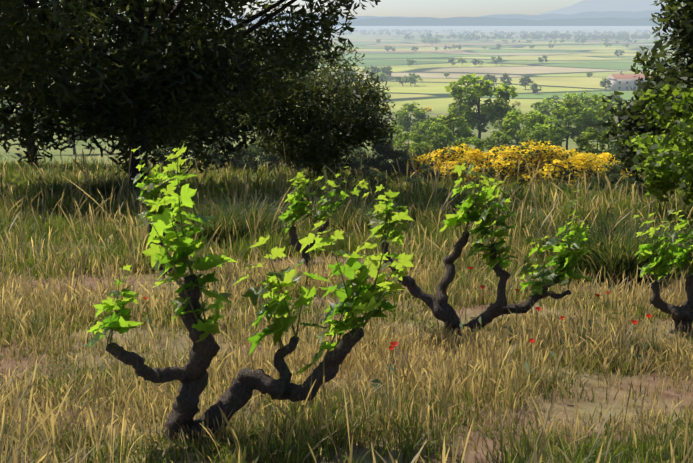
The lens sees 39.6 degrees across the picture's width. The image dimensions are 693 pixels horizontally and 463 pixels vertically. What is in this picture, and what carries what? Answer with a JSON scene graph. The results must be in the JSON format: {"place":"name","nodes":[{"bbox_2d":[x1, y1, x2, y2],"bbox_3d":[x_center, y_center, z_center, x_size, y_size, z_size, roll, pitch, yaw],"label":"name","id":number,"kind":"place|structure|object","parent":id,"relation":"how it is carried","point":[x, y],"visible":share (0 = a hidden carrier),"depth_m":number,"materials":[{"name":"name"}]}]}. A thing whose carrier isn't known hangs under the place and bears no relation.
{"place":"outdoors","nodes":[
{"label":"outdoors","id":0,"kind":"place"},
{"bbox_2d":[27,0,582,17],"label":"sky","id":1,"kind":"structure","parent":0,"point":[385,8],"materials":[{"name":"white"}]},
{"bbox_2d":[5,0,684,25],"bbox_3d":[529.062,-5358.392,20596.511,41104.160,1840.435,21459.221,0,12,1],"label":"mountains","id":2,"kind":"structure","parent":0,"point":[610,13],"depth_m":15207.85,"materials":[{"name":"grey stone"}]},
{"bbox_2d":[0,26,692,462],"bbox_3d":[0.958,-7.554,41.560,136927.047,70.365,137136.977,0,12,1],"label":"ground","id":3,"kind":"structure","parent":0,"point":[568,66],"depth_m":110.31,"materials":[{"name":"brown soil"}]},
{"bbox_2d":[19,177,83,202],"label":"tussock grass","id":4,"kind":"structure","parent":3,"relation":"on","point":[56,189],"depth_m":17.98,"materials":[{"name":"green plant"}]},
{"bbox_2d":[2,0,117,167],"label":"tree","id":5,"kind":"object","parent":3,"relation":"on","point":[28,144],"depth_m":34.77,"materials":[{"name":"green plant"}]},
{"bbox_2d":[81,173,135,202],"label":"tussock grass","id":6,"kind":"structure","parent":3,"relation":"on","point":[103,188],"depth_m":18.84,"materials":[{"name":"green plant"}]},
{"bbox_2d":[143,297,157,336],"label":"poppy","id":7,"kind":"object","parent":3,"relation":"on","point":[145,298],"visible":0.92,"depth_m":6.45,"materials":[{"name":"green plant"}]},
{"bbox_2d":[131,146,194,277],"bbox_3d":[-1.735,-0.150,9.221,0.571,1.348,0.463,0,12,1],"label":"vine","id":8,"kind":"object","parent":3,"relation":"on","point":[155,192],"visible":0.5,"depth_m":9.11,"materials":[{"name":"green plant"}]},
{"bbox_2d":[74,1,266,160],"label":"tree","id":9,"kind":"object","parent":3,"relation":"on","point":[160,143],"depth_m":45.96,"materials":[{"name":"green plant"}]},
{"bbox_2d":[0,0,380,190],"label":"oak tree","id":10,"kind":"object","parent":3,"relation":"on","point":[102,103],"visible":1,"depth_m":18.97,"materials":[{"name":"green plant"}]},
{"bbox_2d":[170,191,233,221],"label":"tussock grass","id":11,"kind":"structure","parent":3,"relation":"on","point":[202,199],"depth_m":14.70,"materials":[{"name":"green plant"}]},
{"bbox_2d":[172,196,270,248],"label":"tussock grass","id":12,"kind":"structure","parent":3,"relation":"on","point":[208,230],"depth_m":11.82,"materials":[{"name":"plant"}]},
{"bbox_2d":[186,191,290,241],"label":"tussock grass","id":13,"kind":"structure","parent":3,"relation":"on","point":[263,215],"depth_m":12.36,"materials":[{"name":"green plant"}]},
{"bbox_2d":[82,144,413,440],"bbox_3d":[-0.430,0.309,4.398,1.471,1.474,0.717,0,12,1],"label":"vine","id":14,"kind":"object","parent":3,"relation":"on","point":[191,375],"visible":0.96,"depth_m":4.30,"materials":[{"name":"green plant"}]},
{"bbox_2d":[234,200,310,237],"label":"tussock grass","id":15,"kind":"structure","parent":3,"relation":"on","point":[276,217],"depth_m":13.09,"materials":[{"name":"green plant"}]},
{"bbox_2d":[250,186,324,210],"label":"tussock grass","id":16,"kind":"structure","parent":3,"relation":"on","point":[277,198],"depth_m":16.19,"materials":[{"name":"plant"}]},
{"bbox_2d":[228,37,399,176],"bbox_3d":[-1.104,-3.465,28.490,5.330,4.633,5.406,0,12,1],"label":"oak tree","id":17,"kind":"object","parent":3,"relation":"on","point":[324,130],"visible":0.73,"depth_m":27.42,"materials":[{"name":"green plant"}]},
{"bbox_2d":[0,72,635,160],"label":"hillside trees","id":18,"kind":"object","parent":3,"relation":"on","point":[539,124],"visible":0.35,"depth_m":92.08,"materials":[{"name":"green plant"}]},
{"bbox_2d":[279,166,367,262],"bbox_3d":[-0.256,-0.155,10.623,0.960,1.132,0.457,-3,13,-13],"label":"vine","id":19,"kind":"object","parent":3,"relation":"on","point":[297,211],"visible":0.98,"depth_m":10.57,"materials":[{"name":"green plant"}]},
{"bbox_2d":[301,192,368,226],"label":"tussock grass","id":20,"kind":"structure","parent":3,"relation":"on","point":[312,205],"depth_m":14.38,"materials":[{"name":"green plant"}]},
{"bbox_2d":[0,260,692,462],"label":"grass","id":21,"kind":"structure","parent":3,"relation":"on","point":[594,356],"depth_m":5.23,"materials":[{"name":"beige plant"}]},
{"bbox_2d":[369,318,386,360],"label":"poppy","id":22,"kind":"object","parent":21,"relation":"on","point":[372,343],"visible":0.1,"depth_m":5.80,"materials":[{"name":"green"}]},
{"bbox_2d":[627,320,637,363],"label":"poppy","id":23,"kind":"object","parent":21,"relation":"on","point":[634,322],"visible":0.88,"depth_m":6.00,"materials":[{"name":"green"}]},
{"bbox_2d":[0,231,692,350],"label":"grass","id":24,"kind":"structure","parent":3,"relation":"on","point":[635,303],"depth_m":7.75,"materials":[{"name":"beige plant"}]},
{"bbox_2d":[577,294,600,337],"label":"poppy","id":25,"kind":"object","parent":24,"relation":"on","point":[597,295],"visible":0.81,"depth_m":6.66,"materials":[{"name":"green plant"}]},
{"bbox_2d":[0,349,692,462],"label":"grass","id":26,"kind":"structure","parent":3,"relation":"on","point":[239,454],"depth_m":4.13,"materials":[{"name":"plant"}]},
{"bbox_2d":[0,143,692,225],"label":"grass","id":27,"kind":"structure","parent":3,"relation":"on","point":[222,181],"depth_m":19.88,"materials":[{"name":"green plant"}]},
{"bbox_2d":[306,200,393,238],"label":"tussock grass","id":28,"kind":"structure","parent":3,"relation":"on","point":[345,217],"depth_m":13.20,"materials":[{"name":"green plant"}]},
{"bbox_2d":[370,342,397,394],"bbox_3d":[0.175,0.746,4.906,0.167,0.382,0.107,5,13,24],"label":"poppy","id":29,"kind":"object","parent":3,"relation":"on","point":[394,344],"visible":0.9,"depth_m":4.89,"materials":[{"name":"green plant"}]},
{"bbox_2d":[345,200,430,229],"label":"tussock grass","id":30,"kind":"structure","parent":3,"relation":"on","point":[371,203],"depth_m":13.70,"materials":[{"name":"green plant"}]},
{"bbox_2d":[119,28,672,85],"bbox_3d":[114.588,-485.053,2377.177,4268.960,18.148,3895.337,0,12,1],"label":"plain trees","id":31,"kind":"object","parent":3,"relation":"on","point":[380,72],"visible":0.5,"depth_m":2063.09,"materials":[{"name":"green plant"}]},
{"bbox_2d":[385,346,407,391],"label":"poppy","id":32,"kind":"object","parent":3,"relation":"on","point":[391,348],"visible":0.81,"depth_m":5.19,"materials":[{"name":"green plant"}]},
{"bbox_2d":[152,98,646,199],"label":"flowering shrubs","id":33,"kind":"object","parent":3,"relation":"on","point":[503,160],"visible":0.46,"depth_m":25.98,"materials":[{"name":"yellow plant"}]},
{"bbox_2d":[403,199,457,226],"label":"tussock grass","id":34,"kind":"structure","parent":3,"relation":"on","point":[421,210],"depth_m":14.81,"materials":[{"name":"green plant"}]},
{"bbox_2d":[452,266,476,336],"bbox_3d":[0.807,0.510,6.607,0.149,0.539,0.131,7,14,30],"label":"poppy","id":35,"kind":"object","parent":3,"relation":"on","point":[460,323],"visible":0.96,"depth_m":6.62,"materials":[{"name":"green plant"}]},
{"bbox_2d":[441,193,492,213],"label":"tussock grass","id":36,"kind":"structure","parent":3,"relation":"on","point":[458,201],"depth_m":16.05,"materials":[{"name":"plant"}]},
{"bbox_2d":[468,285,484,335],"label":"poppy","id":37,"kind":"object","parent":3,"relation":"on","point":[480,319],"visible":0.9,"depth_m":6.54,"materials":[{"name":"green plant"}]},
{"bbox_2d":[362,163,592,338],"bbox_3d":[0.910,0.182,6.628,1.620,1.320,0.588,0,12,1],"label":"vine","id":38,"kind":"object","parent":3,"relation":"on","point":[571,250],"visible":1,"depth_m":6.62,"materials":[{"name":"green plant"}]},
{"bbox_2d":[503,289,519,346],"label":"poppy","id":39,"kind":"object","parent":3,"relation":"on","point":[517,290],"visible":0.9,"depth_m":6.41,"materials":[{"name":"green plant"}]},
{"bbox_2d":[496,205,559,231],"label":"tussock grass","id":40,"kind":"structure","parent":3,"relation":"on","point":[534,216],"depth_m":13.90,"materials":[{"name":"green plant"}]},
{"bbox_2d":[516,307,542,355],"bbox_3d":[1.174,0.661,6.113,0.183,0.381,0.109,-7,14,-28],"label":"poppy","id":41,"kind":"object","parent":3,"relation":"on","point":[538,308],"visible":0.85,"depth_m":6.07,"materials":[{"name":"green plant"}]},
{"bbox_2d":[525,338,542,395],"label":"poppy","id":42,"kind":"object","parent":3,"relation":"on","point":[526,363],"visible":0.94,"depth_m":5.24,"materials":[{"name":"green plant"}]},
{"bbox_2d":[502,217,591,255],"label":"tussock grass","id":43,"kind":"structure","parent":3,"relation":"on","point":[544,235],"depth_m":11.12,"materials":[{"name":"green plant"}]},
{"bbox_2d":[550,316,575,372],"bbox_3d":[1.294,0.689,5.755,0.181,0.357,0.071,6,14,27],"label":"poppy","id":44,"kind":"object","parent":3,"relation":"on","point":[561,318],"visible":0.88,"depth_m":5.75,"materials":[{"name":"green plant"}]},
{"bbox_2d":[525,216,648,280],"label":"tussock grass","id":45,"kind":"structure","parent":3,"relation":"on","point":[596,236],"depth_m":9.80,"materials":[{"name":"green plant"}]},
{"bbox_2d":[563,205,656,236],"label":"tussock grass","id":46,"kind":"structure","parent":3,"relation":"on","point":[610,217],"depth_m":12.56,"materials":[{"name":"plant"}]},
{"bbox_2d":[604,291,619,326],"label":"poppy","id":47,"kind":"object","parent":3,"relation":"on","point":[607,292],"visible":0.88,"depth_m":7.01,"materials":[{"name":"green plant"}]},
{"bbox_2d":[541,214,691,288],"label":"tussock grass","id":48,"kind":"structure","parent":3,"relation":"on","point":[626,264],"depth_m":9.46,"materials":[{"name":"green plant"}]},
{"bbox_2d":[607,71,650,90],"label":"farmhouse","id":49,"kind":"object","parent":3,"relation":"on","point":[620,81],"visible":0.52,"depth_m":497.37,"materials":[{"name":"beige paint"}]},
{"bbox_2d":[595,0,692,188],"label":"conifer tree","id":50,"kind":"object","parent":3,"relation":"on","point":[681,25],"visible":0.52,"depth_m":14.64,"materials":[{"name":"green plant"}]},
{"bbox_2d":[598,219,690,275],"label":"tussock grass","id":51,"kind":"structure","parent":3,"relation":"on","point":[646,236],"depth_m":10.29,"materials":[{"name":"green plant"}]},
{"bbox_2d":[637,314,652,363],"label":"poppy","id":52,"kind":"object","parent":3,"relation":"on","point":[649,316],"visible":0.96,"depth_m":5.99,"materials":[{"name":"green plant"}]},
{"bbox_2d":[620,213,692,243],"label":"tussock grass","id":53,"kind":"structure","parent":3,"relation":"on","point":[656,221],"depth_m":11.78,"materials":[{"name":"green plant"}]},
{"bbox_2d":[625,81,692,204],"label":"bush","id":54,"kind":"object","parent":3,"relation":"on","point":[663,152],"visible":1,"depth_m":11.96,"materials":[{"name":"green plant"}]},
{"bbox_2d":[633,208,692,331],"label":"vine","id":55,"kind":"object","parent":3,"relation":"on","point":[683,312],"visible":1,"depth_m":7.11,"materials":[{"name":"green plant"}]},
{"bbox_2d":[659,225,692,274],"bbox_3d":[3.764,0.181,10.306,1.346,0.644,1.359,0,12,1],"label":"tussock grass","id":56,"kind":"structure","parent":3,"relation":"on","point":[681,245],"depth_m":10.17,"materials":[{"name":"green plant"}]},
{"bbox_2d":[0,165,692,286],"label":"grass","id":57,"kind":"structure","parent":0,"point":[83,225],"depth_m":11.45,"materials":[{"name":"green plant"}]}
]}

